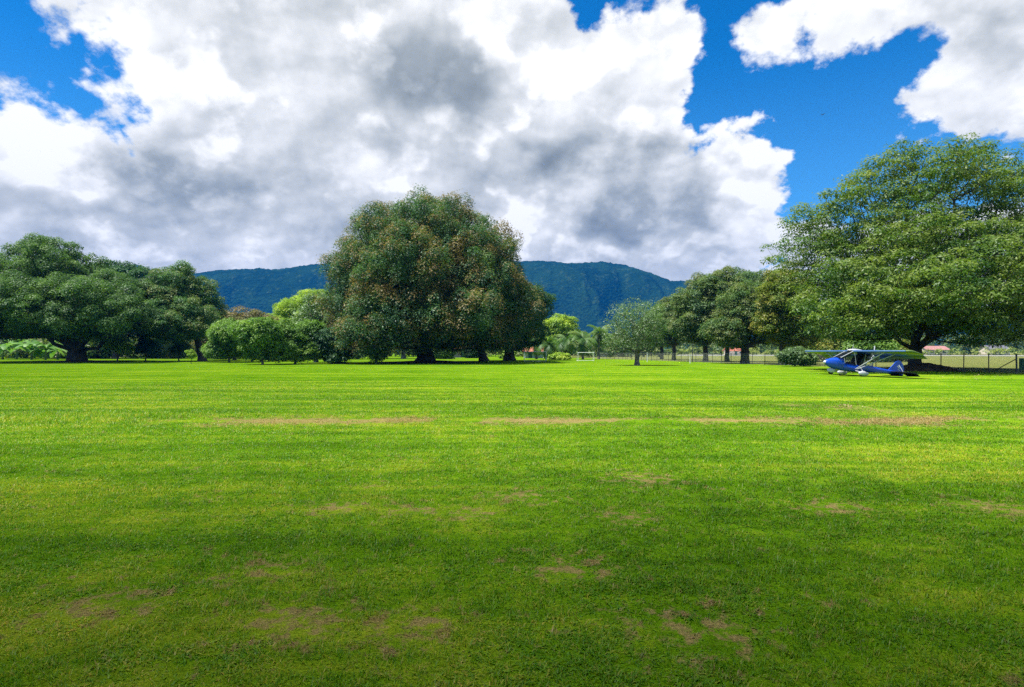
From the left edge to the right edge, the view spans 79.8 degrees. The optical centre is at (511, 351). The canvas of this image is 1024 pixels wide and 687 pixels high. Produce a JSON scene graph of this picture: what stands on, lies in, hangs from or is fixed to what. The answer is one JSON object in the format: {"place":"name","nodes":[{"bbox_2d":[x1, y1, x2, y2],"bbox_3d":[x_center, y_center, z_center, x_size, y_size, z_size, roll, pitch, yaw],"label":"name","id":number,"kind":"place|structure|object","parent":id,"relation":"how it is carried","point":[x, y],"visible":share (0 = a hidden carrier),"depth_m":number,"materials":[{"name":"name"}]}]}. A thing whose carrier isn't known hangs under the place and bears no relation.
{"place":"outdoors","nodes":[
{"label":"outdoors","id":0,"kind":"place"},
{"bbox_2d":[0,352,1023,686],"bbox_3d":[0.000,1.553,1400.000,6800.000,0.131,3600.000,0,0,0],"label":"ground","id":1,"kind":"structure","parent":0,"point":[656,372],"depth_m":5.41,"materials":[{"name":"green plant"}]},
{"bbox_2d":[0,342,25,359],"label":"banana plant","id":2,"kind":"object","parent":1,"relation":"on","point":[3,348],"visible":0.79,"depth_m":121.85,"materials":[{"name":"green plant"}]},
{"bbox_2d":[2,339,36,358],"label":"banana plant","id":3,"kind":"object","parent":1,"relation":"on","point":[29,350],"visible":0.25,"depth_m":127.98,"materials":[{"name":"green plant"}]},
{"bbox_2d":[2,338,43,357],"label":"shrub","id":4,"kind":"object","parent":1,"relation":"on","point":[21,353],"visible":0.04,"depth_m":148.35,"materials":[{"name":"green plant"}]},
{"bbox_2d":[6,341,51,359],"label":"banana plant","id":5,"kind":"object","parent":1,"relation":"on","point":[32,346],"visible":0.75,"depth_m":119.47,"materials":[{"name":"green plant"}]},
{"bbox_2d":[28,341,64,359],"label":"banana plant","id":6,"kind":"object","parent":1,"relation":"on","point":[44,349],"visible":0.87,"depth_m":118.30,"materials":[{"name":"green plant"}]},
{"bbox_2d":[47,346,66,359],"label":"banana plant","id":7,"kind":"object","parent":1,"relation":"on","point":[52,353],"visible":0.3,"depth_m":123.96,"materials":[{"name":"green plant"}]},
{"bbox_2d":[0,232,163,360],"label":"spreading tree","id":8,"kind":"object","parent":1,"relation":"on","point":[69,302],"visible":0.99,"depth_m":85.02,"materials":[{"name":"green plant"}]},
{"bbox_2d":[53,360,111,361],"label":"soil mound","id":9,"kind":"object","parent":1,"relation":"on","point":[81,361],"visible":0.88,"depth_m":92.44,"materials":[{"name":"brown soil"}]},
{"bbox_2d":[84,340,111,358],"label":"shrub","id":10,"kind":"object","parent":1,"relation":"on","point":[97,352],"visible":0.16,"depth_m":140.07,"materials":[{"name":"green plant"}]},
{"bbox_2d":[99,336,136,361],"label":"tree","id":11,"kind":"object","parent":1,"relation":"on","point":[120,348],"visible":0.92,"depth_m":92.57,"materials":[{"name":"green plant"}]},
{"bbox_2d":[84,259,157,358],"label":"tall tree","id":12,"kind":"object","parent":1,"relation":"on","point":[132,271],"visible":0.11,"depth_m":134.23,"materials":[{"name":"green plant"}]},
{"bbox_2d":[134,335,158,361],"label":"tree","id":13,"kind":"object","parent":1,"relation":"on","point":[143,346],"visible":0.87,"depth_m":96.39,"materials":[{"name":"green plant"}]},
{"bbox_2d":[141,338,169,357],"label":"shrub","id":14,"kind":"object","parent":1,"relation":"on","point":[155,352],"visible":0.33,"depth_m":144.01,"materials":[{"name":"green plant"}]},
{"bbox_2d":[127,259,229,360],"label":"domed tree","id":15,"kind":"object","parent":1,"relation":"on","point":[189,310],"visible":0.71,"depth_m":98.08,"materials":[{"name":"green plant"}]},
{"bbox_2d":[160,340,196,358],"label":"shrub","id":16,"kind":"object","parent":1,"relation":"on","point":[173,356],"visible":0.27,"depth_m":136.69,"materials":[{"name":"green plant"}]},
{"bbox_2d":[168,340,191,360],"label":"tree","id":17,"kind":"object","parent":1,"relation":"on","point":[177,348],"visible":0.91,"depth_m":100.53,"materials":[{"name":"green plant"}]},
{"bbox_2d":[184,349,197,363],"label":"sapling","id":18,"kind":"object","parent":1,"relation":"on","point":[191,353],"visible":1,"depth_m":79.80,"materials":[{"name":"green plant"}]},
{"bbox_2d":[204,348,231,358],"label":"shrub","id":19,"kind":"object","parent":1,"relation":"on","point":[216,358],"visible":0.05,"depth_m":126.83,"materials":[{"name":"green plant"}]},
{"bbox_2d":[199,317,245,361],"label":"orchard tree","id":20,"kind":"object","parent":1,"relation":"on","point":[222,344],"visible":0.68,"depth_m":87.80,"materials":[{"name":"green plant"}]},
{"bbox_2d":[190,306,280,359],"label":"brown tree","id":21,"kind":"object","parent":1,"relation":"on","point":[240,315],"visible":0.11,"depth_m":114.08,"materials":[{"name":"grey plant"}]},
{"bbox_2d":[224,317,299,364],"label":"orchard tree","id":22,"kind":"object","parent":1,"relation":"on","point":[260,341],"visible":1,"depth_m":74.08,"materials":[{"name":"green plant"}]},
{"bbox_2d":[271,318,326,363],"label":"orchard tree","id":23,"kind":"object","parent":1,"relation":"on","point":[301,331],"visible":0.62,"depth_m":78.70,"materials":[{"name":"green plant"}]},
{"bbox_2d":[266,288,339,327],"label":"lime tree","id":24,"kind":"object","parent":1,"relation":"on","point":[285,310],"visible":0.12,"depth_m":130.94,"materials":[{"name":"green plant"}]},
{"bbox_2d":[288,288,339,361],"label":"pale tree","id":25,"kind":"object","parent":1,"relation":"on","point":[310,314],"visible":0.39,"depth_m":88.96,"materials":[{"name":"green plant"}]},
{"bbox_2d":[310,325,364,363],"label":"orchard tree","id":26,"kind":"object","parent":1,"relation":"on","point":[331,355],"visible":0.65,"depth_m":79.31,"materials":[{"name":"green plant"}]},
{"bbox_2d":[349,349,366,359],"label":"shrub","id":27,"kind":"object","parent":1,"relation":"on","point":[357,357],"visible":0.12,"depth_m":127.32,"materials":[{"name":"green plant"}]},
{"bbox_2d":[354,334,392,363],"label":"orchard tree","id":28,"kind":"object","parent":1,"relation":"on","point":[376,357],"visible":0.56,"depth_m":78.88,"materials":[{"name":"green plant"}]},
{"bbox_2d":[375,327,405,358],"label":"pale tree","id":29,"kind":"object","parent":1,"relation":"on","point":[403,355],"depth_m":139.62,"materials":[{"name":"green plant"}]},
{"bbox_2d":[380,360,479,362],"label":"soil mound","id":30,"kind":"object","parent":1,"relation":"on","point":[437,361],"visible":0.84,"depth_m":86.08,"materials":[{"name":"brown soil"}]},
{"bbox_2d":[313,183,550,360],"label":"brown tipped tree","id":31,"kind":"object","parent":1,"relation":"on","point":[430,266],"visible":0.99,"depth_m":78.85,"materials":[{"name":"green plant"}]},
{"bbox_2d":[433,349,456,358],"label":"shrub","id":32,"kind":"object","parent":1,"relation":"on","point":[446,356],"visible":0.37,"depth_m":130.88,"materials":[{"name":"green plant"}]},
{"bbox_2d":[454,348,464,356],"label":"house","id":33,"kind":"structure","parent":1,"relation":"on","point":[456,355],"depth_m":168.00,"materials":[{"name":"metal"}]},
{"bbox_2d":[462,349,477,357],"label":"shrub","id":34,"kind":"object","parent":1,"relation":"on","point":[470,356],"visible":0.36,"depth_m":148.47,"materials":[{"name":"green plant"}]},
{"bbox_2d":[449,285,537,361],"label":"dark tree","id":35,"kind":"object","parent":1,"relation":"on","point":[483,357],"depth_m":98.40,"materials":[{"name":"green plant"}]},
{"bbox_2d":[497,349,516,358],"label":"shrub","id":36,"kind":"object","parent":1,"relation":"on","point":[501,355],"visible":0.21,"depth_m":139.06,"materials":[{"name":"green plant"}]},
{"bbox_2d":[0,330,1023,358],"bbox_3d":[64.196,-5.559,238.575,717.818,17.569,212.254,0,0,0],"label":"treeline","id":37,"kind":"object","parent":1,"relation":"on","point":[104,354],"visible":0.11,"depth_m":185.60,"materials":[{"name":"green plant"}]},
{"bbox_2d":[485,266,559,360],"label":"dark tree","id":38,"kind":"object","parent":1,"relation":"on","point":[524,345],"visible":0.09,"depth_m":106.64,"materials":[{"name":"green plant"}]},
{"bbox_2d":[525,347,543,357],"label":"shelter","id":39,"kind":"object","parent":1,"relation":"on","point":[528,354],"visible":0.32,"depth_m":150.00,"materials":[{"name":"metal"}]},
{"bbox_2d":[527,338,546,358],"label":"palm tree","id":40,"kind":"object","parent":1,"relation":"on","point":[535,350],"visible":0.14,"depth_m":127.29,"materials":[{"name":"green plant"}]},
{"bbox_2d":[537,336,559,358],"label":"palm tree","id":41,"kind":"object","parent":1,"relation":"on","point":[549,347],"visible":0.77,"depth_m":123.42,"materials":[{"name":"green plant"}]},
{"bbox_2d":[548,352,571,359],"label":"shrub","id":42,"kind":"object","parent":1,"relation":"on","point":[559,356],"visible":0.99,"depth_m":117.02,"materials":[{"name":"green plant"}]},
{"bbox_2d":[543,313,580,352],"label":"lime tree","id":43,"kind":"object","parent":1,"relation":"on","point":[565,324],"visible":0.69,"depth_m":162.66,"materials":[{"name":"green plant"}]},
{"bbox_2d":[555,334,579,355],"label":"palm tree","id":44,"kind":"object","parent":1,"relation":"on","point":[566,343],"visible":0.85,"depth_m":129.73,"materials":[{"name":"green plant"}]},
{"bbox_2d":[568,331,597,359],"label":"palm tree","id":45,"kind":"object","parent":1,"relation":"on","point":[584,341],"visible":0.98,"depth_m":123.46,"materials":[{"name":"green plant"}]},
{"bbox_2d":[576,352,593,360],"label":"football goal","id":46,"kind":"object","parent":1,"relation":"on","point":[586,360],"visible":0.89,"depth_m":105.14,"materials":[{"name":"white paint"}]},
{"bbox_2d":[586,324,611,358],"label":"palm tree","id":47,"kind":"object","parent":1,"relation":"on","point":[597,336],"visible":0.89,"depth_m":131.88,"materials":[{"name":"green plant"}]},
{"bbox_2d":[601,297,672,365],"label":"grey tree","id":48,"kind":"object","parent":1,"relation":"on","point":[637,340],"visible":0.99,"depth_m":70.45,"materials":[{"name":"green plant"}]},
{"bbox_2d":[634,297,677,358],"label":"dark tree","id":49,"kind":"object","parent":1,"relation":"on","point":[664,299],"visible":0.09,"depth_m":127.20,"materials":[{"name":"green plant"}]},
{"bbox_2d":[653,294,692,359],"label":"dark tree","id":50,"kind":"object","parent":1,"relation":"on","point":[671,340],"visible":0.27,"depth_m":112.09,"materials":[{"name":"green plant"}]},
{"bbox_2d":[663,269,734,361],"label":"tree","id":51,"kind":"object","parent":1,"relation":"on","point":[684,319],"visible":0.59,"depth_m":97.86,"materials":[{"name":"green plant"}]},
{"bbox_2d":[690,265,763,361],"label":"tree","id":52,"kind":"object","parent":1,"relation":"on","point":[737,275],"visible":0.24,"depth_m":95.39,"materials":[{"name":"green plant"}]},
{"bbox_2d":[722,348,740,354],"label":"house","id":53,"kind":"structure","parent":1,"relation":"on","point":[732,352],"depth_m":250.00,"materials":[{"name":"metal"}]},
{"bbox_2d":[697,268,802,363],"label":"tree","id":54,"kind":"object","parent":1,"relation":"on","point":[733,317],"visible":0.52,"depth_m":80.74,"materials":[{"name":"green plant"}]},
{"bbox_2d":[749,268,828,364],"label":"yellow tree","id":55,"kind":"object","parent":1,"relation":"on","point":[777,314],"visible":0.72,"depth_m":72.96,"materials":[{"name":"green plant"}]},
{"bbox_2d":[774,346,819,365],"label":"bush","id":56,"kind":"object","parent":1,"relation":"on","point":[795,356],"visible":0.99,"depth_m":65.33,"materials":[{"name":"green plant"}]},
{"bbox_2d":[776,330,837,360],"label":"shrub","id":57,"kind":"object","parent":1,"relation":"on","point":[809,348],"visible":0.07,"depth_m":96.93,"materials":[{"name":"green plant"}]},
{"bbox_2d":[601,352,1021,373],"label":"wire fence","id":58,"kind":"object","parent":1,"relation":"on","point":[941,359],"visible":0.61,"depth_m":58.01,"materials":[{"name":"grey metal"}]},
{"bbox_2d":[1019,358,1023,369],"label":"panel","id":59,"kind":"object","parent":58,"relation":"attached to","point":[1021,363],"visible":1,"depth_m":43.26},
{"bbox_2d":[808,330,864,361],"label":"shrub","id":60,"kind":"object","parent":1,"relation":"on","point":[828,344],"visible":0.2,"depth_m":94.55,"materials":[{"name":"green plant"}]},
{"bbox_2d":[659,346,1023,354],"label":"scrub","id":61,"kind":"object","parent":1,"relation":"on","point":[998,350],"visible":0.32,"depth_m":261.39,"materials":[{"name":"green plant"}]},
{"bbox_2d":[805,344,926,376],"bbox_3d":[21.828,0.531,38.425,7.255,2.072,6.548,0,0,37],"label":"light aircraft","id":62,"kind":"object","parent":1,"relation":"on","point":[835,361],"visible":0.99,"depth_m":37.95,"materials":[{"name":"blue metal"}]},
{"bbox_2d":[835,335,903,361],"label":"shrub","id":63,"kind":"object","parent":1,"relation":"on","point":[878,346],"visible":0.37,"depth_m":90.41,"materials":[{"name":"green plant"}]},
{"bbox_2d":[753,367,1011,406],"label":"leaf litter","id":64,"kind":"object","parent":1,"relation":"on","point":[862,406],"visible":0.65,"depth_m":17.26,"materials":[{"name":"brown plant"}]},
{"bbox_2d":[759,131,1023,363],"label":"airy tree","id":65,"kind":"object","parent":1,"relation":"on","point":[896,300],"visible":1,"depth_m":47.63,"materials":[{"name":"green plant"}]},
{"bbox_2d":[887,338,909,361],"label":"shrub","id":66,"kind":"object","parent":1,"relation":"on","point":[904,348],"visible":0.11,"depth_m":94.22,"materials":[{"name":"green plant"}]},
{"bbox_2d":[884,363,966,371],"bbox_3d":[34.258,1.245,51.760,7.183,0.710,4.342,0,0,15],"label":"soil mound","id":67,"kind":"object","parent":1,"relation":"on","point":[923,367],"visible":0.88,"depth_m":50.34,"materials":[{"name":"brown soil"}]},
{"bbox_2d":[922,346,948,354],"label":"house","id":68,"kind":"structure","parent":1,"relation":"on","point":[933,348],"depth_m":300.96,"materials":[{"name":"metal"}]},
{"bbox_2d":[978,345,1009,354],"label":"house","id":69,"kind":"structure","parent":1,"relation":"on","point":[990,348],"depth_m":291.74,"materials":[{"name":"metal"}]},
{"bbox_2d":[0,0,1023,308],"label":"sky","id":70,"kind":"structure","parent":0,"point":[672,140],"materials":[{"name":"white"}]},
{"bbox_2d":[39,261,1023,352],"bbox_3d":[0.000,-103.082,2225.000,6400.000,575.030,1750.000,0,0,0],"label":"hills","id":71,"kind":"structure","parent":0,"point":[587,293],"depth_m":2234.40,"materials":[{"name":"plant"}]},
{"bbox_2d":[677,355,1023,355],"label":"runway","id":72,"kind":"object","parent":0,"point":[927,355],"visible":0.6,"depth_m":221.12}
]}

